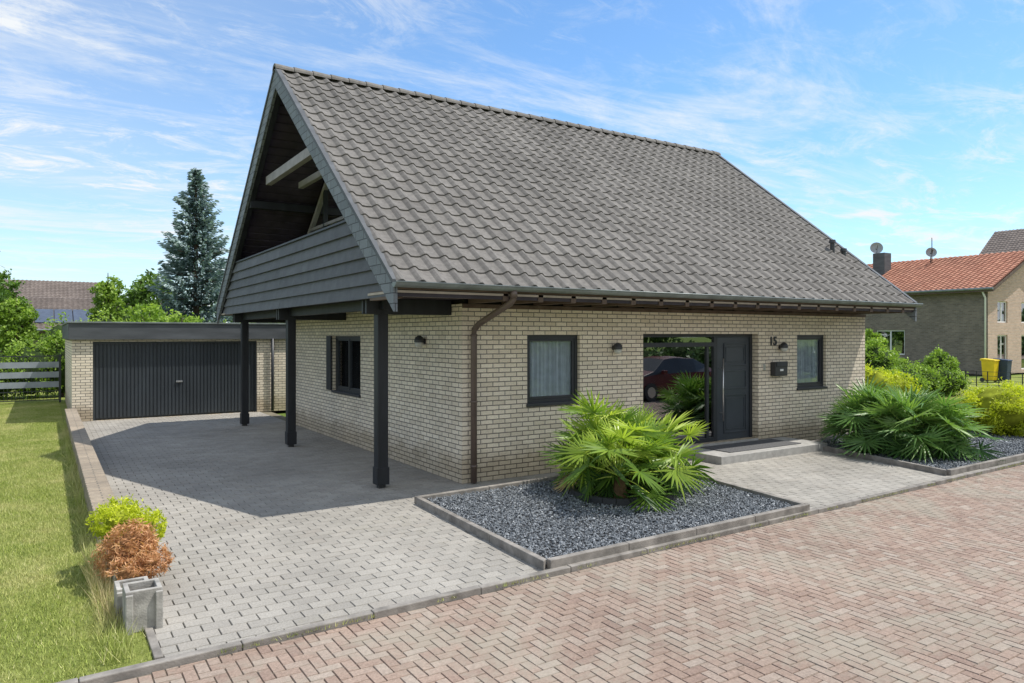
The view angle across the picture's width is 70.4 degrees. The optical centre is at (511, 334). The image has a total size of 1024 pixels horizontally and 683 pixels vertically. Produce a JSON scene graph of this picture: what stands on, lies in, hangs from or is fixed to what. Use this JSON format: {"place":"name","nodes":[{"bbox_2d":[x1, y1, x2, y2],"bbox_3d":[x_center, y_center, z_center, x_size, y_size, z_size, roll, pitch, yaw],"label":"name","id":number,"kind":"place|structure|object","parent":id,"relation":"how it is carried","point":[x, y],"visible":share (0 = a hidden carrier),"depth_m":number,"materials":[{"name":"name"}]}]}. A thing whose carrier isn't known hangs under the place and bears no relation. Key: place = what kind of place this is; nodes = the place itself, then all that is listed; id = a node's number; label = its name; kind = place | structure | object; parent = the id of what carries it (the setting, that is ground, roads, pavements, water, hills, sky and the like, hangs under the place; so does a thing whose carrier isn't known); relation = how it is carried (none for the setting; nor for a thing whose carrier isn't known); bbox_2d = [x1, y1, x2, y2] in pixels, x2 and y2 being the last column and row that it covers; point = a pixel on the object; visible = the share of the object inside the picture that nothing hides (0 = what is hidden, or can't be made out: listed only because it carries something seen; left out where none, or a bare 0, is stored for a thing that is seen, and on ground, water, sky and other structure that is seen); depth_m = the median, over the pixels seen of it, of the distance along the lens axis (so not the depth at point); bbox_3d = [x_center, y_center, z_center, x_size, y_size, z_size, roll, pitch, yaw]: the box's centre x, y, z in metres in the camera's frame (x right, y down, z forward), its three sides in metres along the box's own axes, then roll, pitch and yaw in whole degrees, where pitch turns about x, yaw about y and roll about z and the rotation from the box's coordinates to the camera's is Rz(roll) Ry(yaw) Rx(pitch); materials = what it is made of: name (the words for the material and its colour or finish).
{"place":"outdoors","nodes":[
{"label":"outdoors","id":0,"kind":"place"},
{"bbox_2d":[247,297,460,312],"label":"carport ceiling","id":1,"kind":"structure","parent":0,"point":[400,298],"depth_m":10.74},
{"bbox_2d":[243,300,390,319],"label":"edge beam","id":2,"kind":"structure","parent":1,"relation":"attached to","point":[347,307],"depth_m":12.63,"materials":[{"name":"black wood"}]},
{"bbox_2d":[0,375,1023,682],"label":"lawn","id":3,"kind":"structure","parent":0,"point":[50,631],"depth_m":6.99,"materials":[{"name":"green plant"}]},
{"bbox_2d":[0,355,60,401],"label":"metal fence","id":4,"kind":"object","parent":3,"relation":"on","point":[23,375],"visible":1,"depth_m":23.31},
{"bbox_2d":[0,330,64,399],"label":"hedge","id":5,"kind":"object","parent":3,"relation":"on","point":[32,350],"visible":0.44,"depth_m":25.10,"materials":[{"name":"green plant"}]},
{"bbox_2d":[42,329,64,396],"bbox_3d":[-16.090,1.023,26.055,1.511,2.472,1.460,0,0,20],"label":"deciduous tree","id":6,"kind":"object","parent":3,"relation":"on","point":[54,339],"visible":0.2,"depth_m":25.75,"materials":[{"name":"green plant"}]},
{"bbox_2d":[66,417,114,546],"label":"garden wall","id":7,"kind":"structure","parent":3,"relation":"on","point":[84,488],"depth_m":10.29,"materials":[{"name":"concrete"}]},
{"bbox_2d":[65,408,116,520],"bbox_3d":[-7.620,1.873,12.852,0.250,0.047,12.840,0,0,-33],"label":"wall coping","id":8,"kind":"object","parent":7,"relation":"on","point":[98,488],"depth_m":10.29,"materials":[{"name":"concrete"}]},
{"bbox_2d":[75,543,136,627],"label":"dry ornamental grass","id":9,"kind":"object","parent":3,"relation":"on","point":[100,588],"depth_m":5.87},
{"bbox_2d":[25,302,225,354],"bbox_3d":[-13.650,0.298,33.315,14.644,3.922,3.156,0,0,-33],"label":"hedge","id":10,"kind":"object","parent":3,"relation":"on","point":[59,327],"visible":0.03,"depth_m":30.27,"materials":[{"name":"green plant"}]},
{"bbox_2d":[114,576,147,619],"bbox_3d":[-2.998,2.085,5.736,0.240,0.250,0.270,0,0,-33],"label":"planter block","id":11,"kind":"object","parent":3,"relation":"on","point":[118,592],"depth_m":5.65,"materials":[{"name":"concrete"}]},
{"bbox_2d":[865,328,893,354],"bbox_3d":[14.953,0.973,30.074,1.646,2.571,1.623,0,0,24],"label":"deciduous tree","id":12,"kind":"object","parent":3,"relation":"on","point":[869,333],"visible":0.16,"depth_m":29.85,"materials":[{"name":"green plant"}]},
{"bbox_2d":[865,336,904,371],"bbox_3d":[13.529,1.128,27.043,1.924,2.202,1.980,0,0,12],"label":"garden shrub","id":13,"kind":"object","parent":3,"relation":"on","point":[877,355],"visible":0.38,"depth_m":26.56,"materials":[{"name":"green plant"}]},
{"bbox_2d":[865,363,923,395],"bbox_3d":[10.306,1.480,20.122,2.377,1.481,1.654,0,0,-33],"label":"golden shrub","id":14,"kind":"object","parent":3,"relation":"on","point":[896,378],"visible":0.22,"depth_m":19.82,"materials":[{"name":"yellow plant"}]},
{"bbox_2d":[811,425,1023,475],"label":"gravel bed","id":15,"kind":"object","parent":3,"relation":"on","point":[1012,448],"visible":0.26,"depth_m":12.70,"materials":[{"name":"gravel"}]},
{"bbox_2d":[818,375,1007,463],"bbox_3d":[7.094,1.473,13.318,3.324,1.462,2.513,0,0,40],"label":"fan palm","id":16,"kind":"object","parent":15,"relation":"on","point":[911,423],"visible":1,"depth_m":12.84,"materials":[{"name":"green plant"}]},
{"bbox_2d":[956,377,1023,436],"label":"golden shrub","id":17,"kind":"object","parent":15,"relation":"on","point":[1003,411],"visible":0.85,"depth_m":15.47,"materials":[{"name":"yellow plant"}]},
{"bbox_2d":[866,360,971,395],"bbox_3d":[14.128,1.548,25.255,6.576,1.348,1.790,0,0,-33],"label":"hedge","id":18,"kind":"object","parent":3,"relation":"on","point":[935,379],"visible":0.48,"depth_m":25.51,"materials":[{"name":"green plant"}]},
{"bbox_2d":[921,344,959,372],"bbox_3d":[17.132,1.296,29.019,1.453,1.877,1.507,0,0,-33],"label":"garden shrub","id":19,"kind":"object","parent":3,"relation":"on","point":[939,357],"visible":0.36,"depth_m":28.73,"materials":[{"name":"green plant"}]},
{"bbox_2d":[980,358,999,381],"bbox_3d":[22.367,1.649,34.030,0.520,1.096,0.700,0,0,-33],"label":"wheelie bin","id":20,"kind":"object","parent":3,"relation":"on","point":[990,366],"visible":0.93,"depth_m":33.84,"materials":[{"name":"yellow plastic"}]},
{"bbox_2d":[965,370,1023,388],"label":"wire fence","id":21,"kind":"object","parent":3,"relation":"on","point":[998,376],"visible":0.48,"depth_m":28.73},
{"bbox_2d":[993,358,1012,381],"bbox_3d":[22.976,1.649,34.030,0.520,1.096,0.700,0,0,-33],"label":"wheelie bin","id":22,"kind":"object","parent":3,"relation":"on","point":[1005,365],"visible":0.64,"depth_m":33.80,"materials":[{"name":"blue plastic"}]},
{"bbox_2d":[0,0,1023,322],"label":"sky","id":23,"kind":"structure","parent":0,"point":[898,125],"materials":[{"name":"blue"}]},
{"bbox_2d":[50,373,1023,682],"bbox_3d":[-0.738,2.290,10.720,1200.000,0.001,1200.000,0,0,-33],"label":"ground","id":24,"kind":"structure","parent":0,"point":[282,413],"depth_m":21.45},
{"bbox_2d":[0,269,34,340],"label":"deciduous tree","id":25,"kind":"object","parent":24,"relation":"on","point":[13,284],"visible":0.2,"depth_m":44.32,"materials":[{"name":"green plant"}]},
{"bbox_2d":[0,296,42,389],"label":"deciduous tree","id":26,"kind":"object","parent":24,"relation":"on","point":[14,317],"visible":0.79,"depth_m":29.82,"materials":[{"name":"green plant"}]},
{"bbox_2d":[86,275,125,321],"bbox_3d":[-19.017,-0.330,34.070,2.159,5.172,1.876,0,0,23],"label":"deciduous tree","id":27,"kind":"object","parent":24,"relation":"on","point":[107,294],"visible":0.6,"depth_m":33.71,"materials":[{"name":"green plant"}]},
{"bbox_2d":[113,268,177,321],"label":"deciduous tree","id":28,"kind":"object","parent":24,"relation":"on","point":[135,294],"visible":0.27,"depth_m":40.31,"materials":[{"name":"green plant"}]},
{"bbox_2d":[123,301,175,321],"bbox_3d":[-13.378,0.491,27.210,2.435,3.534,2.789,0,0,38],"label":"deciduous tree","id":29,"kind":"object","parent":24,"relation":"on","point":[153,314],"visible":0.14,"depth_m":26.93,"materials":[{"name":"green plant"}]},
{"bbox_2d":[166,309,204,343],"bbox_3d":[-11.649,0.666,26.145,2.637,3.183,2.503,0,0,28],"label":"deciduous tree","id":30,"kind":"object","parent":24,"relation":"on","point":[189,317],"visible":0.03,"depth_m":25.99,"materials":[{"name":"green plant"}]},
{"bbox_2d":[141,167,232,322],"bbox_3d":[-15.738,-3.050,35.942,6.631,10.500,6.232,0,0,-33],"label":"spruce tree","id":31,"kind":"object","parent":24,"relation":"on","point":[196,241],"visible":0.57,"depth_m":35.48,"materials":[{"name":"green plant"}]},
{"bbox_2d":[865,292,987,374],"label":"long wall","id":32,"kind":"structure","parent":24,"relation":"on","point":[952,324],"depth_m":41.86,"materials":[{"name":"brick"}]},
{"bbox_2d":[879,331,903,353],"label":"window backing","id":33,"kind":"object","parent":32,"relation":"attached to","point":[898,341],"depth_m":44.62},
{"bbox_2d":[907,260,1023,294],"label":"roof deck","id":34,"kind":"structure","parent":32,"relation":"on","point":[1007,276],"depth_m":40.57,"materials":[{"name":"brown wood"}]},
{"bbox_2d":[873,252,890,274],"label":"chimney","id":35,"kind":"object","parent":34,"relation":"on","point":[881,263],"visible":0.56,"depth_m":47.73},
{"bbox_2d":[867,251,1023,291],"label":"roof tiles","id":36,"kind":"object","parent":34,"relation":"on","point":[976,271],"visible":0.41,"depth_m":43.40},
{"bbox_2d":[904,287,993,293],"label":"gutter","id":37,"kind":"object","parent":34,"relation":"attached to","point":[953,290],"visible":0.35,"depth_m":41.09,"materials":[{"name":"metal"}]},
{"bbox_2d":[988,286,1023,373],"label":"gable wall","id":38,"kind":"structure","parent":24,"relation":"on","point":[1012,328],"depth_m":41.35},
{"bbox_2d":[1000,265,1023,287],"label":"gable top","id":39,"kind":"structure","parent":38,"relation":"on","point":[1016,279],"depth_m":41.82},
{"bbox_2d":[82,411,1023,659],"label":"driveway","id":40,"kind":"structure","parent":0,"point":[268,530],"depth_m":8.85,"materials":[{"name":"concrete"}]},
{"bbox_2d":[86,494,167,542],"bbox_3d":[-3.583,1.860,6.755,0.682,0.719,0.797,0,0,-33],"label":"golden shrub","id":41,"kind":"object","parent":40,"relation":"on","point":[112,514],"visible":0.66,"depth_m":6.64,"materials":[{"name":"yellow plant"}]},
{"bbox_2d":[88,517,174,591],"bbox_3d":[-3.295,1.898,6.289,0.780,0.643,0.585,0,0,44],"label":"orange shrub","id":42,"kind":"object","parent":40,"relation":"on","point":[130,551],"visible":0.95,"depth_m":6.19,"materials":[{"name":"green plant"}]},
{"bbox_2d":[122,578,162,635],"bbox_3d":[-2.802,2.055,5.506,0.250,0.310,0.280,0,0,-33],"label":"planter block","id":43,"kind":"object","parent":40,"relation":"on","point":[143,601],"depth_m":5.43,"materials":[{"name":"concrete"}]},
{"bbox_2d":[61,321,285,421],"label":"garage","id":44,"kind":"structure","parent":40,"relation":"on","point":[116,370],"depth_m":19.62,"materials":[{"name":"beige brick"}]},
{"bbox_2d":[95,343,253,419],"bbox_3d":[-9.074,1.208,19.780,3.968,1.944,0.038,0,0,-33],"label":"garage door panel","id":45,"kind":"structure","parent":44,"relation":"in","point":[115,417],"depth_m":19.51,"materials":[{"name":"metal"}]},
{"bbox_2d":[296,304,461,483],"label":"side wall","id":46,"kind":"structure","parent":40,"relation":"on","point":[425,407],"depth_m":12.54,"materials":[{"name":"beige brick"}]},
{"bbox_2d":[326,336,331,389],"bbox_3d":[-3.939,0.600,15.629,0.035,1.160,0.280,0,0,-33],"label":"side shutter","id":47,"kind":"object","parent":46,"relation":"attached to","point":[328,362],"visible":1,"depth_m":15.55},
{"bbox_2d":[336,336,359,393],"bbox_3d":[-3.316,0.600,14.888,0.060,1.160,1.600,0,0,-33],"label":"side window frame","id":48,"kind":"object","parent":46,"relation":"attached to","point":[349,388],"visible":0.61,"depth_m":14.89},
{"bbox_2d":[339,341,359,388],"bbox_3d":[-3.305,0.600,14.895,0.006,1.050,1.490,0,0,-33],"label":"side window glass","id":49,"kind":"object","parent":48,"relation":"attached to","point":[343,363],"visible":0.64,"depth_m":15.07,"materials":[{"name":"black"}]},
{"bbox_2d":[471,298,516,482],"bbox_3d":[-0.268,0.790,10.339,0.105,2.780,1.064,0,0,-37],"label":"downpipe","id":50,"kind":"object","parent":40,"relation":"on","point":[510,302],"visible":1,"depth_m":10.68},
{"bbox_2d":[414,466,809,569],"bbox_3d":[1.310,2.185,9.440,4.601,0.150,3.409,0,0,-33],"label":"gravel bed","id":51,"kind":"object","parent":40,"relation":"on","point":[540,523],"visible":0.67,"depth_m":8.61,"materials":[{"name":"gravel"}]},
{"bbox_2d":[538,388,719,511],"bbox_3d":[1.467,1.445,10.015,2.676,1.491,2.755,0,0,-33],"label":"fan palm","id":52,"kind":"object","parent":51,"relation":"on","point":[604,452],"visible":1,"depth_m":9.48,"materials":[{"name":"green plant"}]},
{"bbox_2d":[462,308,864,483],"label":"front wall","id":53,"kind":"structure","parent":40,"relation":"on","point":[515,434],"depth_m":12.22,"materials":[{"name":"beige brick"}]},
{"bbox_2d":[530,341,570,396],"bbox_3d":[0.585,0.540,11.769,0.940,1.080,0.067,0,0,-33],"label":"front window curtain","id":54,"kind":"object","parent":53,"relation":"attached to","point":[550,368],"visible":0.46,"depth_m":11.80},
{"bbox_2d":[527,335,576,402],"bbox_3d":[0.626,0.540,11.706,1.040,1.080,0.060,0,0,-33],"label":"front window frame","id":55,"kind":"object","parent":53,"relation":"attached to","point":[554,398],"visible":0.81,"depth_m":11.75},
{"bbox_2d":[526,400,580,406],"bbox_3d":[0.666,1.101,11.643,1.080,0.049,0.100,0,0,-33],"label":"front window sill","id":56,"kind":"structure","parent":53,"relation":"attached to","point":[549,403],"depth_m":11.57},
{"bbox_2d":[370,291,903,313],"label":"rafter tails","id":57,"kind":"object","parent":53,"relation":"on","point":[573,302],"visible":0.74,"depth_m":12.13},
{"bbox_2d":[462,304,865,316],"bbox_3d":[3.604,-0.430,13.500,10.310,0.060,0.029,0,0,-33],"label":"wall plate","id":58,"kind":"object","parent":53,"relation":"on","point":[488,306],"depth_m":12.73,"materials":[{"name":"brown wood"}]},
{"bbox_2d":[770,362,786,375],"bbox_3d":[5.359,0.680,14.570,0.380,0.280,0.127,0,0,-33],"label":"mailbox","id":59,"kind":"object","parent":53,"relation":"attached to","point":[775,370],"visible":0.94,"depth_m":14.48,"materials":[{"name":"black paint"}]},
{"bbox_2d":[797,335,822,387],"bbox_3d":[6.249,0.550,15.330,0.980,1.100,0.060,0,0,-33],"label":"hall window frame","id":60,"kind":"object","parent":53,"relation":"attached to","point":[819,338],"visible":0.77,"depth_m":15.54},
{"bbox_2d":[643,334,751,445],"bbox_3d":[3.477,1.005,13.651,3.060,2.050,0.080,0,0,-33],"label":"entrance frame","id":61,"kind":"object","parent":40,"relation":"on","point":[707,345],"visible":0.68,"depth_m":13.77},
{"bbox_2d":[643,337,712,440],"bbox_3d":[3.040,0.995,13.368,1.880,1.910,0.008,0,0,-33],"label":"entrance glass","id":62,"kind":"object","parent":61,"relation":"in","point":[674,380],"visible":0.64,"depth_m":13.38,"materials":[{"name":"glass"}]},
{"bbox_2d":[717,337,748,440],"bbox_3d":[4.302,1.035,14.197,0.940,1.990,0.045,0,0,-33],"label":"front door","id":63,"kind":"structure","parent":61,"relation":"attached to","point":[735,405],"depth_m":14.17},
{"bbox_2d":[724,343,746,432],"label":"door mouldings","id":64,"kind":"structure","parent":63,"relation":"attached to","point":[745,370],"depth_m":14.23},
{"bbox_2d":[683,437,826,464],"bbox_3d":[4.522,2.138,13.514,2.970,0.145,0.998,0,0,-33],"label":"entrance step","id":65,"kind":"object","parent":40,"relation":"on","point":[724,458],"visible":0.52,"depth_m":12.98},
{"bbox_2d":[701,439,800,452],"bbox_3d":[4.471,2.057,13.530,2.000,0.014,0.680,0,0,-33],"label":"doormat","id":66,"kind":"object","parent":65,"relation":"on","point":[748,445],"visible":1,"depth_m":13.47,"materials":[{"name":"rubber"}]},
{"bbox_2d":[115,465,1023,682],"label":"road","id":67,"kind":"structure","parent":0,"point":[924,585],"depth_m":5.74,"materials":[{"name":"brick"}]},
{"bbox_2d":[56,460,1023,682],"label":"kerb","id":68,"kind":"structure","parent":67,"relation":"on","point":[131,671],"depth_m":6.04,"materials":[{"name":"concrete"}]},
{"bbox_2d":[452,300,857,313],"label":"roof soffit","id":69,"kind":"structure","parent":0,"point":[466,302],"depth_m":12.02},
{"bbox_2d":[306,181,464,300],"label":"gable wall","id":70,"kind":"structure","parent":69,"relation":"on","point":[313,214],"depth_m":16.33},
{"bbox_2d":[307,182,326,233],"bbox_3d":[-4.087,-3.202,15.819,0.044,2.211,2.756,0,0,-33],"label":"loggia frame top","id":71,"kind":"object","parent":70,"relation":"attached to","point":[317,207],"visible":0.29,"depth_m":16.18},
{"bbox_2d":[311,187,343,232],"bbox_3d":[-4.064,-2.491,15.834,0.008,3.482,2.600,0,0,-33],"label":"loggia glass","id":72,"kind":"object","parent":71,"relation":"in","point":[333,211],"visible":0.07,"depth_m":15.66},
{"bbox_2d":[221,104,912,315],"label":"roof deck","id":73,"kind":"structure","parent":69,"relation":"on","point":[465,297],"depth_m":11.81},
{"bbox_2d":[222,92,280,312],"bbox_3d":[-4.369,-2.684,13.734,0.100,4.252,10.300,0,0,-33],"label":"rafter","id":74,"kind":"object","parent":73,"relation":"attached to","point":[277,102],"visible":0.32,"depth_m":15.15,"materials":[{"name":"black wood"}]},
{"bbox_2d":[223,223,384,314],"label":"balcony cladding","id":75,"kind":"structure","parent":74,"relation":"attached to","point":[330,265],"depth_m":12.34,"materials":[{"name":"wood"}]},
{"bbox_2d":[235,220,345,262],"bbox_3d":[-4.361,-1.683,13.739,0.100,0.035,7.545,0,0,-33],"label":"balcony handrail","id":76,"kind":"object","parent":75,"relation":"on","point":[305,236],"visible":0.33,"depth_m":12.77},
{"bbox_2d":[240,100,323,259],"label":"overhang boards","id":77,"kind":"object","parent":73,"relation":"attached to","point":[281,197],"visible":0.1,"depth_m":15.99,"materials":[{"name":"wood"}]},
{"bbox_2d":[249,201,315,213],"bbox_3d":[-5.037,-2.817,16.040,1.455,0.160,0.160,0,0,-33],"label":"purlin","id":78,"kind":"object","parent":73,"relation":"attached to","point":[282,207],"visible":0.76,"depth_m":15.96,"materials":[{"name":"black wood"}]},
{"bbox_2d":[266,148,312,185],"bbox_3d":[-4.218,-3.215,13.831,0.120,0.170,3.200,0,0,-33],"label":"collar tie","id":79,"kind":"object","parent":73,"relation":"attached to","point":[301,158],"visible":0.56,"depth_m":13.74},
{"bbox_2d":[216,68,395,309],"bbox_3d":[-4.438,-2.853,13.689,0.095,4.443,11.040,0,0,-33],"label":"verge cap","id":80,"kind":"object","parent":73,"relation":"attached to","point":[343,189],"visible":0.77,"depth_m":11.45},
{"bbox_2d":[217,72,397,322],"bbox_3d":[-4.438,-2.648,13.689,0.055,4.713,11.020,0,0,-33],"label":"verge board","id":81,"kind":"object","parent":73,"relation":"attached to","point":[390,291],"visible":0.91,"depth_m":12.13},
{"bbox_2d":[299,171,322,188],"bbox_3d":[-3.655,-3.195,14.194,0.100,0.130,3.200,0,0,-33],"label":"collar tie rear","id":82,"kind":"object","parent":73,"relation":"attached to","point":[310,179],"visible":0.45,"depth_m":14.87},
{"bbox_2d":[272,63,720,154],"bbox_3d":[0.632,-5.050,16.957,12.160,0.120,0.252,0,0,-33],"label":"ridge tiles","id":83,"kind":"object","parent":73,"relation":"on","point":[385,87],"visible":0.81,"depth_m":15.91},
{"bbox_2d":[281,69,913,302],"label":"front roof tiles","id":84,"kind":"object","parent":73,"relation":"attached to","point":[442,191],"visible":0.99,"depth_m":13.29,"materials":[{"name":"tile"}]},
{"bbox_2d":[368,290,913,309],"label":"eave soffit","id":85,"kind":"structure","parent":73,"relation":"attached to","point":[460,293],"depth_m":10.89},
{"bbox_2d":[398,287,914,307],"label":"eave fascia","id":86,"kind":"structure","parent":85,"relation":"attached to","point":[634,297],"depth_m":11.13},
{"bbox_2d":[392,281,922,306],"bbox_3d":[3.639,-0.627,12.274,12.140,0.066,0.132,0,0,-33],"label":"gutter","id":87,"kind":"object","parent":85,"relation":"attached to","point":[471,287],"visible":1,"depth_m":10.95,"materials":[{"name":"metal"}]},
{"bbox_2d":[396,281,922,304],"bbox_3d":[3.674,-0.660,12.218,12.140,0.020,0.020,0,0,-33],"label":"gutter bead","id":88,"kind":"object","parent":87,"relation":"attached to","point":[636,291],"visible":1,"depth_m":10.92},
{"bbox_2d":[716,154,917,302],"bbox_3d":[5.686,-2.853,20.214,0.095,4.443,11.040,0,0,-33],"label":"verge cap","id":89,"kind":"object","parent":73,"relation":"attached to","point":[803,218],"visible":0.41,"depth_m":17.76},
{"bbox_2d":[797,340,817,382],"bbox_3d":[6.208,0.550,15.393,0.880,1.100,0.067,0,0,-33],"label":"hall window curtain","id":90,"kind":"object","parent":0,"point":[807,360],"visible":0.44,"depth_m":15.43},
{"bbox_2d":[997,336,1004,358],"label":"window glass","id":91,"kind":"object","parent":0,"point":[1002,347],"visible":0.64,"depth_m":41.07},
{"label":"roof deck","id":92,"kind":"object","parent":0,"visible":0},
{"bbox_2d":[979,229,1023,254],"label":"roof tiles","id":93,"kind":"object","parent":92,"relation":"attached to","point":[1005,241],"visible":0.41,"depth_m":64.37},
{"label":"roof deck","id":94,"kind":"object","parent":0,"visible":0},
{"bbox_2d":[1,279,115,298],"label":"roof tiles","id":95,"kind":"object","parent":94,"relation":"attached to","point":[51,289],"visible":0.24,"depth_m":62.96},
{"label":"roof deck","id":96,"kind":"object","parent":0,"visible":0},
{"bbox_2d":[22,297,183,328],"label":"roof tiles","id":97,"kind":"object","parent":96,"relation":"attached to","point":[53,303],"visible":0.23,"depth_m":48.87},
{"bbox_2d":[35,309,53,321],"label":"solar panel","id":98,"kind":"object","parent":97,"relation":"on","point":[44,314],"visible":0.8,"depth_m":46.95,"materials":[{"name":"blue glass"}]},
{"bbox_2d":[54,309,72,322],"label":"solar panel","id":99,"kind":"object","parent":97,"relation":"on","point":[67,311],"visible":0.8,"depth_m":47.54,"materials":[{"name":"blue glass"}]},
{"bbox_2d":[73,309,90,321],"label":"solar panel","id":100,"kind":"object","parent":97,"relation":"on","point":[78,315],"visible":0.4,"depth_m":47.99,"materials":[{"name":"blue glass"}]},
{"bbox_3d":[-1.890,2.170,10.478,0.100,0.080,0.100,0,0,-33],"label":"post shoe","id":101,"kind":"object","parent":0,"visible":0},
{"bbox_2d":[374,314,387,467],"bbox_3d":[-1.890,0.905,10.478,0.160,2.450,0.160,0,0,-33],"label":"carport post","id":102,"kind":"object","parent":101,"relation":"on","point":[380,390],"visible":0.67,"depth_m":10.41,"materials":[{"name":"black wood"}]},
{"bbox_2d":[373,466,388,485],"bbox_3d":[-1.890,2.025,10.478,0.184,0.250,0.184,0,0,-33],"label":"post sleeve","id":103,"kind":"object","parent":102,"relation":"attached to","point":[380,476],"visible":0.89,"depth_m":10.41,"materials":[{"name":"black metal"}]},
{"bbox_2d":[361,299,451,314],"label":"cross beam","id":104,"kind":"structure","parent":102,"relation":"on","point":[420,307],"depth_m":10.65,"materials":[{"name":"black wood"}]},
{"bbox_3d":[-4.360,2.170,14.311,0.100,0.080,0.100,0,0,-33],"label":"post shoe","id":105,"kind":"object","parent":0,"visible":0},
{"bbox_2d":[286,320,295,431],"bbox_3d":[-4.360,0.905,14.311,0.160,2.450,0.160,0,0,-33],"label":"carport post","id":106,"kind":"object","parent":105,"relation":"on","point":[290,375],"visible":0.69,"depth_m":14.24,"materials":[{"name":"black wood"}]},
{"bbox_2d":[285,431,296,444],"bbox_3d":[-4.360,2.025,14.311,0.184,0.250,0.184,0,0,-33],"label":"post sleeve","id":107,"kind":"object","parent":106,"relation":"attached to","point":[290,438],"visible":0.89,"depth_m":14.24,"materials":[{"name":"black metal"}]},
{"bbox_2d":[276,308,345,319],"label":"cross beam","id":108,"kind":"structure","parent":106,"relation":"on","point":[282,314],"depth_m":14.40,"materials":[{"name":"black wood"}]},
{"bbox_3d":[-6.483,2.170,17.606,0.100,0.080,0.100,0,0,-33],"label":"post shoe","id":109,"kind":"object","parent":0,"visible":0},
{"bbox_2d":[241,323,248,413],"bbox_3d":[-6.483,0.905,17.606,0.160,2.450,0.160,0,0,-33],"label":"carport post","id":110,"kind":"object","parent":109,"relation":"on","point":[244,368],"visible":0.98,"depth_m":17.54,"materials":[{"name":"black wood"}]},
{"bbox_2d":[233,313,285,322],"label":"cross beam","id":111,"kind":"structure","parent":110,"relation":"on","point":[238,318],"depth_m":17.62,"materials":[{"name":"black wood"}]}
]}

